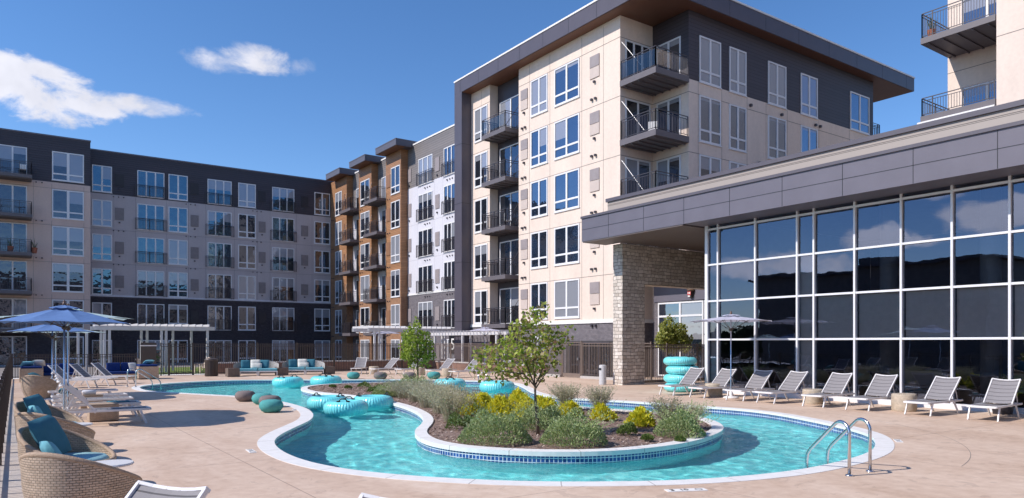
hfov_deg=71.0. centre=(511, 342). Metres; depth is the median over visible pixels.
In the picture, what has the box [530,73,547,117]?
window
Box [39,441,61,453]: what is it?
pillow
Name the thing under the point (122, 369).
wicker sofa
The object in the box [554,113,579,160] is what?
window
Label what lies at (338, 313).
window
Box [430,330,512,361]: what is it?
pergola
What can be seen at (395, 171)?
window
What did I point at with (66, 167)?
window
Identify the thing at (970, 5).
balcony door
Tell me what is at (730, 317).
parasol
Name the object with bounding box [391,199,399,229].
window
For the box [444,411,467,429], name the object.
shrub
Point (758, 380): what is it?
sun lounger
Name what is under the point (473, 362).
sun lounger
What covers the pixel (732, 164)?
window
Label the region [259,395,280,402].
pouf
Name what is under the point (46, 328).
parasol
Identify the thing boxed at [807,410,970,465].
deck joint
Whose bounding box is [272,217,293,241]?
balcony door
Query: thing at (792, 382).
sun lounger
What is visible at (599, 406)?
flowering plant
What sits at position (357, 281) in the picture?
balcony door
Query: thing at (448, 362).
sun lounger
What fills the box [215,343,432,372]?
picket fence
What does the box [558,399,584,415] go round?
flowering plant
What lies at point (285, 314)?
balcony door
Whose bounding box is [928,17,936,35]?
potted plant
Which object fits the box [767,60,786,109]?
window
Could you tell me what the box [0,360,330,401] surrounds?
paving
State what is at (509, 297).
balcony door
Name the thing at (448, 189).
balcony door
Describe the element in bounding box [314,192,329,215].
window
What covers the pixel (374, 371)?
side table
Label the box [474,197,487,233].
window
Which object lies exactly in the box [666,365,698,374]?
swim ring
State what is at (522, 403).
flowering plant
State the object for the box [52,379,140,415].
sun lounger
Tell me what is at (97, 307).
window
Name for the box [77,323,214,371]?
pergola
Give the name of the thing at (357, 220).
balcony door
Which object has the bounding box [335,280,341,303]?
window
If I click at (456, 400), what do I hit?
ornamental grass
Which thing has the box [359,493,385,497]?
sun lounger
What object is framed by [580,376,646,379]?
kerb
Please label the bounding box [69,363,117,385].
sun lounger
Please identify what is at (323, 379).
swim ring
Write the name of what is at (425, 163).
balcony door
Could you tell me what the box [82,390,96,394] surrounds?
towel
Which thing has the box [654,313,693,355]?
tree
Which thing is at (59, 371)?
sun lounger
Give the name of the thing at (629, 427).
shrub
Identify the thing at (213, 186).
balcony door
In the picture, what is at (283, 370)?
side table
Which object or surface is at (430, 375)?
pouf
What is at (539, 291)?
window
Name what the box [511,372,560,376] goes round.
kerb
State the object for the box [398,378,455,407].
ornamental grass
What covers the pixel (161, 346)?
picket fence
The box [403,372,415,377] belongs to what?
pouf
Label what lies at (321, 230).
window
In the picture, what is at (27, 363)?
pillow
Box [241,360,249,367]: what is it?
pillow
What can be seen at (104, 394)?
sun lounger
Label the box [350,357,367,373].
sun lounger
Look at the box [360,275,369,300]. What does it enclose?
window
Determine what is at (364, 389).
mulch
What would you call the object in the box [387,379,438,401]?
ornamental grass
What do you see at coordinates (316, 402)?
swim ring
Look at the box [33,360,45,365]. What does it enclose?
pillow
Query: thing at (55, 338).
parasol
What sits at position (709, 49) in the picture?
window
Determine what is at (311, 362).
pillow
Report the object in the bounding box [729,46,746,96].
window
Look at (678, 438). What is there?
shrub
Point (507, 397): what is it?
ornamental grass
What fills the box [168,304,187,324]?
window
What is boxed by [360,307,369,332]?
window
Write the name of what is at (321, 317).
window
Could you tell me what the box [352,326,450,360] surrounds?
pergola
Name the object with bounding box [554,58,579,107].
window
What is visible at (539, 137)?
window
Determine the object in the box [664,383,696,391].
swim ring
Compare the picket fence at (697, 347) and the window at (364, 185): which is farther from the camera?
the window at (364, 185)
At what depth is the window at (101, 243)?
67.12 m
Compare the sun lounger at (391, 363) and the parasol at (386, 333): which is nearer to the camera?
the sun lounger at (391, 363)
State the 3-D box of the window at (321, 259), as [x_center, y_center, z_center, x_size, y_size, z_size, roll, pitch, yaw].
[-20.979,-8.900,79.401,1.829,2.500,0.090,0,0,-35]
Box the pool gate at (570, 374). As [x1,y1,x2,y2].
[562,341,581,376]
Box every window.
[52,151,83,183]
[52,189,83,220]
[52,226,83,256]
[52,263,83,292]
[52,299,83,328]
[53,336,83,364]
[92,164,111,192]
[92,199,111,226]
[92,233,111,260]
[92,268,111,294]
[92,302,111,325]
[92,340,111,362]
[168,174,187,200]
[168,206,187,233]
[168,239,187,265]
[168,272,187,297]
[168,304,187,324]
[168,340,187,362]
[238,183,255,208]
[238,213,255,238]
[238,244,255,269]
[238,275,255,299]
[238,306,255,330]
[238,340,255,361]
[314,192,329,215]
[314,221,329,244]
[314,250,329,273]
[314,279,329,302]
[314,309,329,330]
[314,340,329,360]
[335,191,341,216]
[335,220,341,245]
[335,250,341,274]
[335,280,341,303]
[335,310,341,333]
[335,340,341,359]
[360,178,369,206]
[360,210,369,238]
[360,243,369,269]
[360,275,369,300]
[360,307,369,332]
[360,340,369,357]
[391,164,399,195]
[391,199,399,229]
[391,234,399,263]
[391,269,399,297]
[391,304,399,325]
[391,339,399,358]
[474,104,487,143]
[474,151,487,188]
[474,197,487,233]
[474,243,487,278]
[474,290,487,323]
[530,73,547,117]
[530,125,547,168]
[530,178,547,218]
[530,230,547,269]
[531,282,547,319]
[532,336,544,364]
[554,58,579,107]
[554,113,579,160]
[554,168,579,213]
[554,223,579,265]
[554,278,579,318]
[658,300,703,377]
[699,35,721,88]
[699,95,721,146]
[699,154,720,176]
[704,300,704,333]
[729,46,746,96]
[729,104,746,152]
[729,161,745,168]
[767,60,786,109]
[767,115,785,158]
[800,73,817,119]
[800,125,817,151]
[850,91,869,135]
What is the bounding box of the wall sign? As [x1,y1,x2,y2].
[449,335,453,352]
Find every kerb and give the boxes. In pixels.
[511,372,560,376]
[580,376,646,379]
[645,379,704,382]
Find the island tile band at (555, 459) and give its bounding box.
[302,392,721,462]
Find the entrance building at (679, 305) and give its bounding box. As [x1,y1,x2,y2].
[654,287,704,377]
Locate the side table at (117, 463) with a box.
[95,459,133,467]
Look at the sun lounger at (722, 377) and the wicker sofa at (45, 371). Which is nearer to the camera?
the sun lounger at (722, 377)
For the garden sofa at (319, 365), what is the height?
0.860 m
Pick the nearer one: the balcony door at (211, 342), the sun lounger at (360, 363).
the sun lounger at (360, 363)
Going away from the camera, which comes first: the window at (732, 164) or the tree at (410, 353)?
the tree at (410, 353)
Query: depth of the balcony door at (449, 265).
59.93 m
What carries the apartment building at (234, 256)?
on the paving
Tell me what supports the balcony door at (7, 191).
in the apartment building at (45, 200)
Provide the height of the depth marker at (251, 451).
0.010 m
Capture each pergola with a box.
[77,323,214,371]
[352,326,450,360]
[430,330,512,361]
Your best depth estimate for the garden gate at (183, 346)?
42.18 m
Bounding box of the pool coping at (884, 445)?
[132,379,894,486]
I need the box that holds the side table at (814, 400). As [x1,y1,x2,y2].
[802,389,822,404]
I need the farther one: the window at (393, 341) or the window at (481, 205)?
the window at (393, 341)
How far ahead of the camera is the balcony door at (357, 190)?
75.60 m
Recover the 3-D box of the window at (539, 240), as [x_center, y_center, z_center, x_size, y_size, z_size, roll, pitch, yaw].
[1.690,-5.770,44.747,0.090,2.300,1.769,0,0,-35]
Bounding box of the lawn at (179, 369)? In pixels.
[159,367,204,374]
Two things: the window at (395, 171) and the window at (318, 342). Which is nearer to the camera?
the window at (395, 171)
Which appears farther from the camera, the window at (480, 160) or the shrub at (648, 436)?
the window at (480, 160)
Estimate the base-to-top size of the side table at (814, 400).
0.458 m
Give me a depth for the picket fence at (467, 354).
47.72 m
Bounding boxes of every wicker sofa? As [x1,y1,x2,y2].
[19,363,74,381]
[105,362,158,378]
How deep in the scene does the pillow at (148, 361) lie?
37.65 m
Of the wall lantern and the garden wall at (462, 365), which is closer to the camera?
the wall lantern
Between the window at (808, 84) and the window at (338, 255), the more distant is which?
the window at (338, 255)
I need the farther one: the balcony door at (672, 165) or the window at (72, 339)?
the window at (72, 339)
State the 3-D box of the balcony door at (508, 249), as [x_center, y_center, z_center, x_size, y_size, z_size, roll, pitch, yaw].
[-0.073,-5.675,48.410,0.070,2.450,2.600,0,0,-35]
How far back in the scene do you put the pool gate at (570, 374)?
38.99 m
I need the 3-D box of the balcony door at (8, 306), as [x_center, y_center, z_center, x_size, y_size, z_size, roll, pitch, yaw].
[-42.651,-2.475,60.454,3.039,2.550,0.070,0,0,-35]
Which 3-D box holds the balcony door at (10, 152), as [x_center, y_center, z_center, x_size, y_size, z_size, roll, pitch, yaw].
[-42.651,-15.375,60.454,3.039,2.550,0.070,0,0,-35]
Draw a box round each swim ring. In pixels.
[272,374,303,387]
[307,392,347,410]
[310,373,341,384]
[323,396,367,416]
[354,392,393,410]
[435,376,465,389]
[479,378,514,393]
[663,355,696,365]
[663,373,696,382]
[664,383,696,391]
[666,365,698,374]
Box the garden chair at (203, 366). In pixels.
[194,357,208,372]
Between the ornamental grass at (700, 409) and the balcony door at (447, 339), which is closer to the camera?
the ornamental grass at (700, 409)
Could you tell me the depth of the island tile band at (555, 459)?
12.67 m
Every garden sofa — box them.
[233,361,278,375]
[282,360,324,374]
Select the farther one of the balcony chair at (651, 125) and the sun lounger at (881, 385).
the balcony chair at (651, 125)
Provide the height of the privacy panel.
1.850 m
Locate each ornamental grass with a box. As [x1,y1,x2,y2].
[377,379,420,397]
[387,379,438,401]
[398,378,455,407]
[412,381,469,413]
[424,386,478,421]
[458,389,485,397]
[490,391,526,398]
[544,383,585,407]
[581,385,615,407]
[644,395,687,419]
[667,400,712,427]
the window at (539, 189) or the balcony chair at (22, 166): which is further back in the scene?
the balcony chair at (22, 166)
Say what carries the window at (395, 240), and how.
in the apartment building at (392, 236)
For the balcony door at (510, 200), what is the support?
in the apartment building at (555, 139)
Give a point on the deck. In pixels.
(185, 440)
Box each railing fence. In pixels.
[0,355,11,465]
[12,353,136,378]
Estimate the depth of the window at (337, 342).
77.96 m
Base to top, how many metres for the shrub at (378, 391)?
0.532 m
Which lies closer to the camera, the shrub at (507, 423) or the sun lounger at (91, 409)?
the shrub at (507, 423)
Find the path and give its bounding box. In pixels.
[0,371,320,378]
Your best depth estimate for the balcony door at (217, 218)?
73.20 m
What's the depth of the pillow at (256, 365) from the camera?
41.23 m
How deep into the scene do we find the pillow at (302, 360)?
43.18 m
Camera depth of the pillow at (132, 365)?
37.45 m
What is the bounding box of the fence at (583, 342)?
[571,342,609,375]
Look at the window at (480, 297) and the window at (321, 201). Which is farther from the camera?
the window at (321, 201)
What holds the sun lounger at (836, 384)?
on the deck
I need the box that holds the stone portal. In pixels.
[613,243,704,384]
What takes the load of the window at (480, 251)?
in the apartment building at (555, 139)
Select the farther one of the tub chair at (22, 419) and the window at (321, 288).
the window at (321, 288)
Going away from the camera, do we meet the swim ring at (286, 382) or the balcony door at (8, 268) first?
the swim ring at (286, 382)
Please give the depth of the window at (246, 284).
74.70 m
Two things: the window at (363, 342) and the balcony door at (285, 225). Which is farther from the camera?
the balcony door at (285, 225)
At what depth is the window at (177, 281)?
70.93 m
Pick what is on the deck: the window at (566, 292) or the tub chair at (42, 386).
the tub chair at (42, 386)
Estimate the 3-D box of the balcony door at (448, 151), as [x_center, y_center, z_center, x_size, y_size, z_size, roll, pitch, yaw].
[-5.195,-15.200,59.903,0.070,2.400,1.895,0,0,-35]
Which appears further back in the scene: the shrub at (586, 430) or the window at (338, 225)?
the window at (338, 225)
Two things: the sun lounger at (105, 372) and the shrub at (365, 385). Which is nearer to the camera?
the shrub at (365, 385)
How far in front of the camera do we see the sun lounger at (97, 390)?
23.29 m
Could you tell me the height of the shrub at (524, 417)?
0.719 m
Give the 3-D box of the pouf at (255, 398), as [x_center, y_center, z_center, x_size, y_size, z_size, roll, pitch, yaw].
[-7.715,1.728,22.196,0.628,0.343,0.628,0,0,-35]
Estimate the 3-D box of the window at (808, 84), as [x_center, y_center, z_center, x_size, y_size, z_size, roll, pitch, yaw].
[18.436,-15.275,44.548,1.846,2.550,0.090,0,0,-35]
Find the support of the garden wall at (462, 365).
on the deck
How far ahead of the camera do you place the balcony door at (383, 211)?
70.21 m
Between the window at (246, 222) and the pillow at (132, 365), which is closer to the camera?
the pillow at (132, 365)
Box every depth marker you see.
[245,449,256,452]
[664,488,707,491]
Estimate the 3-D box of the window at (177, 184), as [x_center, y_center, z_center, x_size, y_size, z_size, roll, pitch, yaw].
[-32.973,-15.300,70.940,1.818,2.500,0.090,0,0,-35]
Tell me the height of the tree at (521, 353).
2.739 m
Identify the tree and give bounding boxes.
[398,316,436,379]
[468,301,575,434]
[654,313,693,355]
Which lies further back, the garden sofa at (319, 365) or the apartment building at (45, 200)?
the apartment building at (45, 200)
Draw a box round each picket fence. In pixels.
[160,343,168,375]
[193,343,214,374]
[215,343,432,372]
[433,343,561,376]
[582,342,651,379]
[645,343,704,381]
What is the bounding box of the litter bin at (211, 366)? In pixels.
[204,358,217,375]
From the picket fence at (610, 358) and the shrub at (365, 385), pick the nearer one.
the shrub at (365, 385)
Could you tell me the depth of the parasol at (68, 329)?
17.99 m
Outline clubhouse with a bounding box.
[580,99,1023,413]
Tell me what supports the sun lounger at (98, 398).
on the deck
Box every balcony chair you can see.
[20,164,25,170]
[648,121,656,130]
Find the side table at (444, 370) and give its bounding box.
[442,368,452,376]
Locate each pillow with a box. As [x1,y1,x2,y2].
[20,361,33,365]
[22,394,51,414]
[27,405,42,413]
[27,414,71,453]
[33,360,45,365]
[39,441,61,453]
[128,363,136,370]
[142,360,154,363]
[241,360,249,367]
[251,363,261,367]
[260,360,268,367]
[288,359,297,366]
[298,359,306,362]
[298,363,308,366]
[307,359,314,366]
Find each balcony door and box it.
[0,144,26,173]
[0,183,26,213]
[0,222,26,251]
[0,260,26,290]
[0,298,26,328]
[0,336,26,365]
[137,170,163,198]
[137,203,163,231]
[137,237,163,263]
[137,270,163,296]
[137,304,163,323]
[137,340,163,362]
[207,179,231,205]
[207,210,231,236]
[207,242,231,267]
[207,274,231,298]
[207,306,231,330]
[209,340,231,361]
[272,187,293,212]
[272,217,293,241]
[272,247,293,271]
[272,277,293,300]
[272,307,293,330]
[272,340,293,360]
[356,188,358,207]
[356,219,358,239]
[356,249,358,270]
[356,280,358,301]
[356,310,358,332]
[356,340,358,356]
[382,176,385,197]
[382,209,385,231]
[382,242,385,264]
[382,275,385,298]
[382,308,385,325]
[418,154,432,186]
[418,190,432,221]
[418,227,432,257]
[418,264,432,292]
[418,301,432,326]
[444,144,453,176]
[444,183,453,214]
[444,222,453,252]
[444,260,453,289]
[444,299,453,327]
[447,339,449,358]
[500,94,518,128]
[500,142,518,177]
[500,190,518,225]
[500,239,518,274]
[500,287,518,323]
[625,39,650,78]
[625,98,650,137]
[625,157,650,193]
[656,36,680,73]
[656,95,680,133]
[656,155,680,186]
[961,0,995,24]
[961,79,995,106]
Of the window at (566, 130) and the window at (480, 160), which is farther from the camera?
the window at (480, 160)
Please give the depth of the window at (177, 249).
70.89 m
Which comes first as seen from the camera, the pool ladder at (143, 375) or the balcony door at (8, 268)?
the pool ladder at (143, 375)
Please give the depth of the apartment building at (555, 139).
42.38 m
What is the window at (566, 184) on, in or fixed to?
in the apartment building at (555, 139)
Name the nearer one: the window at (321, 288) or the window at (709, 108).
the window at (709, 108)
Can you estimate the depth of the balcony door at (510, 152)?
48.39 m
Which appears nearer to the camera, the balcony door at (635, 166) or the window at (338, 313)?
the balcony door at (635, 166)
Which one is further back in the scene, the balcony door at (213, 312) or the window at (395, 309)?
the balcony door at (213, 312)
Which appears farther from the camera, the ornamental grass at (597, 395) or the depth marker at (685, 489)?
the ornamental grass at (597, 395)
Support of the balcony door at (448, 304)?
in the apartment building at (392, 236)
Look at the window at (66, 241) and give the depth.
62.99 m
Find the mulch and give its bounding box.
[309,382,710,448]
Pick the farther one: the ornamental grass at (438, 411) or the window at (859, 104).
the window at (859, 104)
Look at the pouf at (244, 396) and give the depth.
23.05 m
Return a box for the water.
[145,383,873,480]
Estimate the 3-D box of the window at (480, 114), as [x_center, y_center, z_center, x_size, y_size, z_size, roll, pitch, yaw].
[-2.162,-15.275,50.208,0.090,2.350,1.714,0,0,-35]
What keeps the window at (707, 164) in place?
in the apartment building at (555, 139)
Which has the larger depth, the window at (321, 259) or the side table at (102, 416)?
the window at (321, 259)
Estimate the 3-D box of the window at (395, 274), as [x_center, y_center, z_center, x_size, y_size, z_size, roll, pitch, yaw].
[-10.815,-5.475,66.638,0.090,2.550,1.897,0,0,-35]
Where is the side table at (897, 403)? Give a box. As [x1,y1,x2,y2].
[891,393,916,411]
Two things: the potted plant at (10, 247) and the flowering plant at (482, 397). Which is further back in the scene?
the potted plant at (10, 247)
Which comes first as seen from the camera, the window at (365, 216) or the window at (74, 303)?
the window at (74, 303)
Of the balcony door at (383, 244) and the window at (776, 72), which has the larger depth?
the balcony door at (383, 244)
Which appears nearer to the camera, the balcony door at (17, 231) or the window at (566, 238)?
the window at (566, 238)
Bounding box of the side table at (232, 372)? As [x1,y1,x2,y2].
[225,368,239,376]
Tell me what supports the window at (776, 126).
in the apartment building at (555, 139)
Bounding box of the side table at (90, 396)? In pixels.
[79,394,102,408]
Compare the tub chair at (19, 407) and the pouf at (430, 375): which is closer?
the tub chair at (19, 407)
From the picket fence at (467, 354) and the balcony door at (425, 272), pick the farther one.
the balcony door at (425, 272)
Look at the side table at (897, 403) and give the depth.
19.76 m
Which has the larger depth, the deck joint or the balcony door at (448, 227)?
the balcony door at (448, 227)
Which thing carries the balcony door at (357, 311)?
in the apartment building at (392, 236)
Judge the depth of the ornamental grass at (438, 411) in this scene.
19.21 m
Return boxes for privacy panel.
[140,343,156,363]
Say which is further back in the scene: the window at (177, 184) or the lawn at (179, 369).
the window at (177, 184)
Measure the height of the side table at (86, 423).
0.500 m
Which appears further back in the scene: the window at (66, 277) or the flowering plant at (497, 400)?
the window at (66, 277)
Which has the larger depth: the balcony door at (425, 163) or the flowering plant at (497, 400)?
the balcony door at (425, 163)
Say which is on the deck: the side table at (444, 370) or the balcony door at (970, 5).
the side table at (444, 370)
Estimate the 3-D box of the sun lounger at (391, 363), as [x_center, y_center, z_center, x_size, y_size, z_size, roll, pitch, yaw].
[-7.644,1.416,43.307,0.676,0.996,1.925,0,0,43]
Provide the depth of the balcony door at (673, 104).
39.23 m
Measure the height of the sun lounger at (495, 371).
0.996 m
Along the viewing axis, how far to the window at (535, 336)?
44.82 m
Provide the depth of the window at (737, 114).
40.48 m
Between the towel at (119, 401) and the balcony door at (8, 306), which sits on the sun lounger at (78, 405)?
the towel at (119, 401)
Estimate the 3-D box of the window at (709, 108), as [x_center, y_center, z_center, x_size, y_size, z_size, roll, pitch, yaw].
[10.814,-12.075,39.171,1.831,2.550,0.090,0,0,-35]
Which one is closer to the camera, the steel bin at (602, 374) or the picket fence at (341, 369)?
the steel bin at (602, 374)
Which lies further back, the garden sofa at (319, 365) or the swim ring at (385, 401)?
the garden sofa at (319, 365)
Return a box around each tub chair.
[13,401,83,423]
[14,412,95,438]
[16,425,116,464]
[19,452,141,497]
[20,375,58,398]
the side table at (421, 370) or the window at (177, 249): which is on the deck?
the side table at (421, 370)
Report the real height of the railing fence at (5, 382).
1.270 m
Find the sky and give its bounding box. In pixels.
[0,0,947,179]
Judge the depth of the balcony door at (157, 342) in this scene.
69.83 m
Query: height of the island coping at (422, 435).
0.134 m
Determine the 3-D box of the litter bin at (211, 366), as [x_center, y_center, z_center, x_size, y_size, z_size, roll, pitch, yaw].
[-17.041,1.390,40.724,0.740,1.020,0.740,0,0,-35]
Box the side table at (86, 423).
[77,422,92,425]
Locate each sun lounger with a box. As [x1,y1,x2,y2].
[47,364,99,387]
[48,372,117,402]
[51,374,127,407]
[51,376,133,407]
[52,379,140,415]
[59,383,150,422]
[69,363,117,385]
[91,362,136,383]
[125,480,210,497]
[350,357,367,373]
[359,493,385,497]
[369,358,399,373]
[395,358,425,374]
[425,358,456,375]
[448,359,481,377]
[479,360,510,378]
[658,367,704,395]
[688,368,738,398]
[725,369,774,401]
[755,371,808,403]
[801,372,854,407]
[844,374,898,411]
[903,376,962,416]
[966,378,1022,421]
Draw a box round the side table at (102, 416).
[87,402,118,421]
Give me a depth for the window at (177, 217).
70.89 m
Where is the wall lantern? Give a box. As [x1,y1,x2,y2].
[687,289,694,297]
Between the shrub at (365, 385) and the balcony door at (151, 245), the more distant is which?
the balcony door at (151, 245)
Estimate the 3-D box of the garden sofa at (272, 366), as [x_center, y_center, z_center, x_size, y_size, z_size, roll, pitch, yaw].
[-14.724,1.470,41.422,2.460,0.860,1.005,0,0,-15]
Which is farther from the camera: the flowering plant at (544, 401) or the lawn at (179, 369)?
the lawn at (179, 369)
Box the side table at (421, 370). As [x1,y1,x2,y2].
[415,367,424,374]
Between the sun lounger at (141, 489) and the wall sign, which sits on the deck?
the sun lounger at (141, 489)
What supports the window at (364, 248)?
in the apartment building at (392, 236)
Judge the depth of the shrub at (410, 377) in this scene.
26.19 m
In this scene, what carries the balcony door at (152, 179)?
in the apartment building at (234, 256)
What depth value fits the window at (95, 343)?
66.97 m
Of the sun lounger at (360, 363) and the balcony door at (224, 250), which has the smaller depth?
the sun lounger at (360, 363)
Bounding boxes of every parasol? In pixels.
[0,300,129,408]
[0,304,133,408]
[1,329,104,394]
[8,324,93,400]
[370,331,400,359]
[470,326,499,373]
[690,311,771,398]
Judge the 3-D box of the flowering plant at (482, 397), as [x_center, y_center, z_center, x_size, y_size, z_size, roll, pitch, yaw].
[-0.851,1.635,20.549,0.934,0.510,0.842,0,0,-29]
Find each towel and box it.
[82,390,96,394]
[107,400,129,402]
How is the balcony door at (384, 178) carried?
in the apartment building at (392, 236)
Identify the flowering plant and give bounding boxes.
[458,394,480,414]
[473,391,491,408]
[479,394,514,418]
[508,387,530,407]
[512,395,543,418]
[532,394,558,409]
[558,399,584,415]
[589,401,618,420]
[623,406,655,426]
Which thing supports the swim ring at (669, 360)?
on the swim ring at (681, 370)
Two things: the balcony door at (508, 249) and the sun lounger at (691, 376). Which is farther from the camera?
the balcony door at (508, 249)
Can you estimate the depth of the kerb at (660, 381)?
34.47 m
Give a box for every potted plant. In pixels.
[8,236,13,250]
[30,240,37,252]
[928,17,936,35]
[992,395,1017,414]
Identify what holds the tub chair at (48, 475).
on the deck
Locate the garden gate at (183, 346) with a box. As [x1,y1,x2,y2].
[169,343,192,374]
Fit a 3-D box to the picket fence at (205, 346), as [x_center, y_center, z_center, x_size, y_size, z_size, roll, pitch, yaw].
[-18.359,0.950,42.853,1.260,1.900,0.060,0,0,-35]
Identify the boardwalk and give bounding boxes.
[0,387,23,497]
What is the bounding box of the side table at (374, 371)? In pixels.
[369,366,378,373]
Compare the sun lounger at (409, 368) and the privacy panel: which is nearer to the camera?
the privacy panel
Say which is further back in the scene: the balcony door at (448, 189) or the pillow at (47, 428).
the balcony door at (448, 189)
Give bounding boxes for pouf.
[235,390,254,401]
[251,393,270,404]
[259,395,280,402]
[259,399,282,412]
[347,372,359,378]
[373,372,386,378]
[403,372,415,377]
[427,372,440,378]
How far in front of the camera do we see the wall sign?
59.49 m
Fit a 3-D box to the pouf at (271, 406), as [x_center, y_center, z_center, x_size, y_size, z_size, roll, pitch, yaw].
[-6.579,1.725,19.628,0.641,0.350,0.640,0,0,-35]
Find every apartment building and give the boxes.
[0,128,90,365]
[90,148,333,363]
[326,124,453,360]
[454,0,914,376]
[917,0,1023,123]
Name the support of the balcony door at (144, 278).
in the apartment building at (234, 256)
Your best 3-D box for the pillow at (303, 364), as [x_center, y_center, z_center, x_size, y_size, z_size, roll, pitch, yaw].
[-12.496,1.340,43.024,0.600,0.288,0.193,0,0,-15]
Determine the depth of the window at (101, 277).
67.12 m
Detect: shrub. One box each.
[357,381,370,386]
[362,380,398,395]
[366,369,450,392]
[440,398,550,445]
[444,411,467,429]
[462,414,476,423]
[498,396,579,430]
[514,397,634,448]
[616,420,637,434]
[640,399,723,437]
[640,433,654,440]
[674,435,686,441]
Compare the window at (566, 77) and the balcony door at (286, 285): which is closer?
the window at (566, 77)
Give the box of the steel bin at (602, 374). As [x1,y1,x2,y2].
[599,365,605,384]
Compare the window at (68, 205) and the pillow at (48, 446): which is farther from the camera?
the window at (68, 205)
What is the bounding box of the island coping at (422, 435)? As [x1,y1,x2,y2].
[301,382,723,456]
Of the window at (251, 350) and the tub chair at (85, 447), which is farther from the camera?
the window at (251, 350)
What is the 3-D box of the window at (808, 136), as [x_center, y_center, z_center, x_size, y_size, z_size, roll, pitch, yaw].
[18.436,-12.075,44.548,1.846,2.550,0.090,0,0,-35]
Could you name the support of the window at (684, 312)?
in the entrance building at (679, 305)
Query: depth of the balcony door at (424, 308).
63.21 m
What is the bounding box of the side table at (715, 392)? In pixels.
[705,383,722,396]
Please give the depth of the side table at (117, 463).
8.39 m
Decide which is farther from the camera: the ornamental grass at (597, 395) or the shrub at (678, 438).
the ornamental grass at (597, 395)
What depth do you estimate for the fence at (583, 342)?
40.76 m
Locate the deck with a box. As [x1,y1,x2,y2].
[11,369,1023,497]
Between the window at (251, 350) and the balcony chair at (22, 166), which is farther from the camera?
the window at (251, 350)
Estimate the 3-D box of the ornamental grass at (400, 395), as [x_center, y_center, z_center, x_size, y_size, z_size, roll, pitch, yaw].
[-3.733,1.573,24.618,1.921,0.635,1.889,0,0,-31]
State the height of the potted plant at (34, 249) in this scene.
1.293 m
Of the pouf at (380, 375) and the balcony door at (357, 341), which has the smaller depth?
the pouf at (380, 375)
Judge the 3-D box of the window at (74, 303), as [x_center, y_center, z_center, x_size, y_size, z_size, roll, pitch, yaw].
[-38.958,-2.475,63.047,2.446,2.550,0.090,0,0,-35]
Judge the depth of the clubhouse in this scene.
24.85 m
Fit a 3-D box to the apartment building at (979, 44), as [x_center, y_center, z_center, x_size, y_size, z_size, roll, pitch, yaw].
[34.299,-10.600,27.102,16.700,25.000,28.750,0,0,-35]
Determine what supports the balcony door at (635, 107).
in the apartment building at (555, 139)
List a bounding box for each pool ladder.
[126,368,160,389]
[805,417,873,476]
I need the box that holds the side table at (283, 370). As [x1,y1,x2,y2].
[275,367,288,374]
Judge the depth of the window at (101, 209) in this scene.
67.12 m
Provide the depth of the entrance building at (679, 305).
37.68 m
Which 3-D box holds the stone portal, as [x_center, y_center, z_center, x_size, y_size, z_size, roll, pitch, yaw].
[8.022,-1.265,34.601,8.000,6.330,0.600,0,0,-35]
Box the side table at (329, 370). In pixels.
[322,366,334,373]
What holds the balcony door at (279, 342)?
in the apartment building at (234, 256)
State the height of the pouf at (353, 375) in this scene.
0.368 m
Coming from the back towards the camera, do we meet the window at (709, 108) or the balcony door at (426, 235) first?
the balcony door at (426, 235)
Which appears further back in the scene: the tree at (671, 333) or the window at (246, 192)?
the window at (246, 192)
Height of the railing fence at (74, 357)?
1.330 m
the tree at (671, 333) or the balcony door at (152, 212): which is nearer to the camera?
the tree at (671, 333)
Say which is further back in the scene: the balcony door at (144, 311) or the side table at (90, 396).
the balcony door at (144, 311)
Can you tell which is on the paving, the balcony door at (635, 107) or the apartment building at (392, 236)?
the apartment building at (392, 236)
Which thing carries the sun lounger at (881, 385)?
on the deck
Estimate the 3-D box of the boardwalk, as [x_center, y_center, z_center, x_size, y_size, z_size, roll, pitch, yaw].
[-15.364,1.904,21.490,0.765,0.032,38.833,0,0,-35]
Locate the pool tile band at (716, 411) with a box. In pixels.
[141,380,874,446]
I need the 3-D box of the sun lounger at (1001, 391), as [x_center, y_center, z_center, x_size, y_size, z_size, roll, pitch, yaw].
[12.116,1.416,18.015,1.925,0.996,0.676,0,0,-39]
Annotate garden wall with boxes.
[218,359,445,373]
[435,361,548,372]
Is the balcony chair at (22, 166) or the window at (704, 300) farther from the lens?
the balcony chair at (22, 166)
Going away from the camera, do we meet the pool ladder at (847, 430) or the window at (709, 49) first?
the pool ladder at (847, 430)
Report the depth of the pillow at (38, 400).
12.96 m
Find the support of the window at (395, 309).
in the apartment building at (392, 236)
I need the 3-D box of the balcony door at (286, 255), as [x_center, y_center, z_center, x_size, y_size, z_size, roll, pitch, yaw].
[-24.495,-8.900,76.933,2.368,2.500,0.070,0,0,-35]

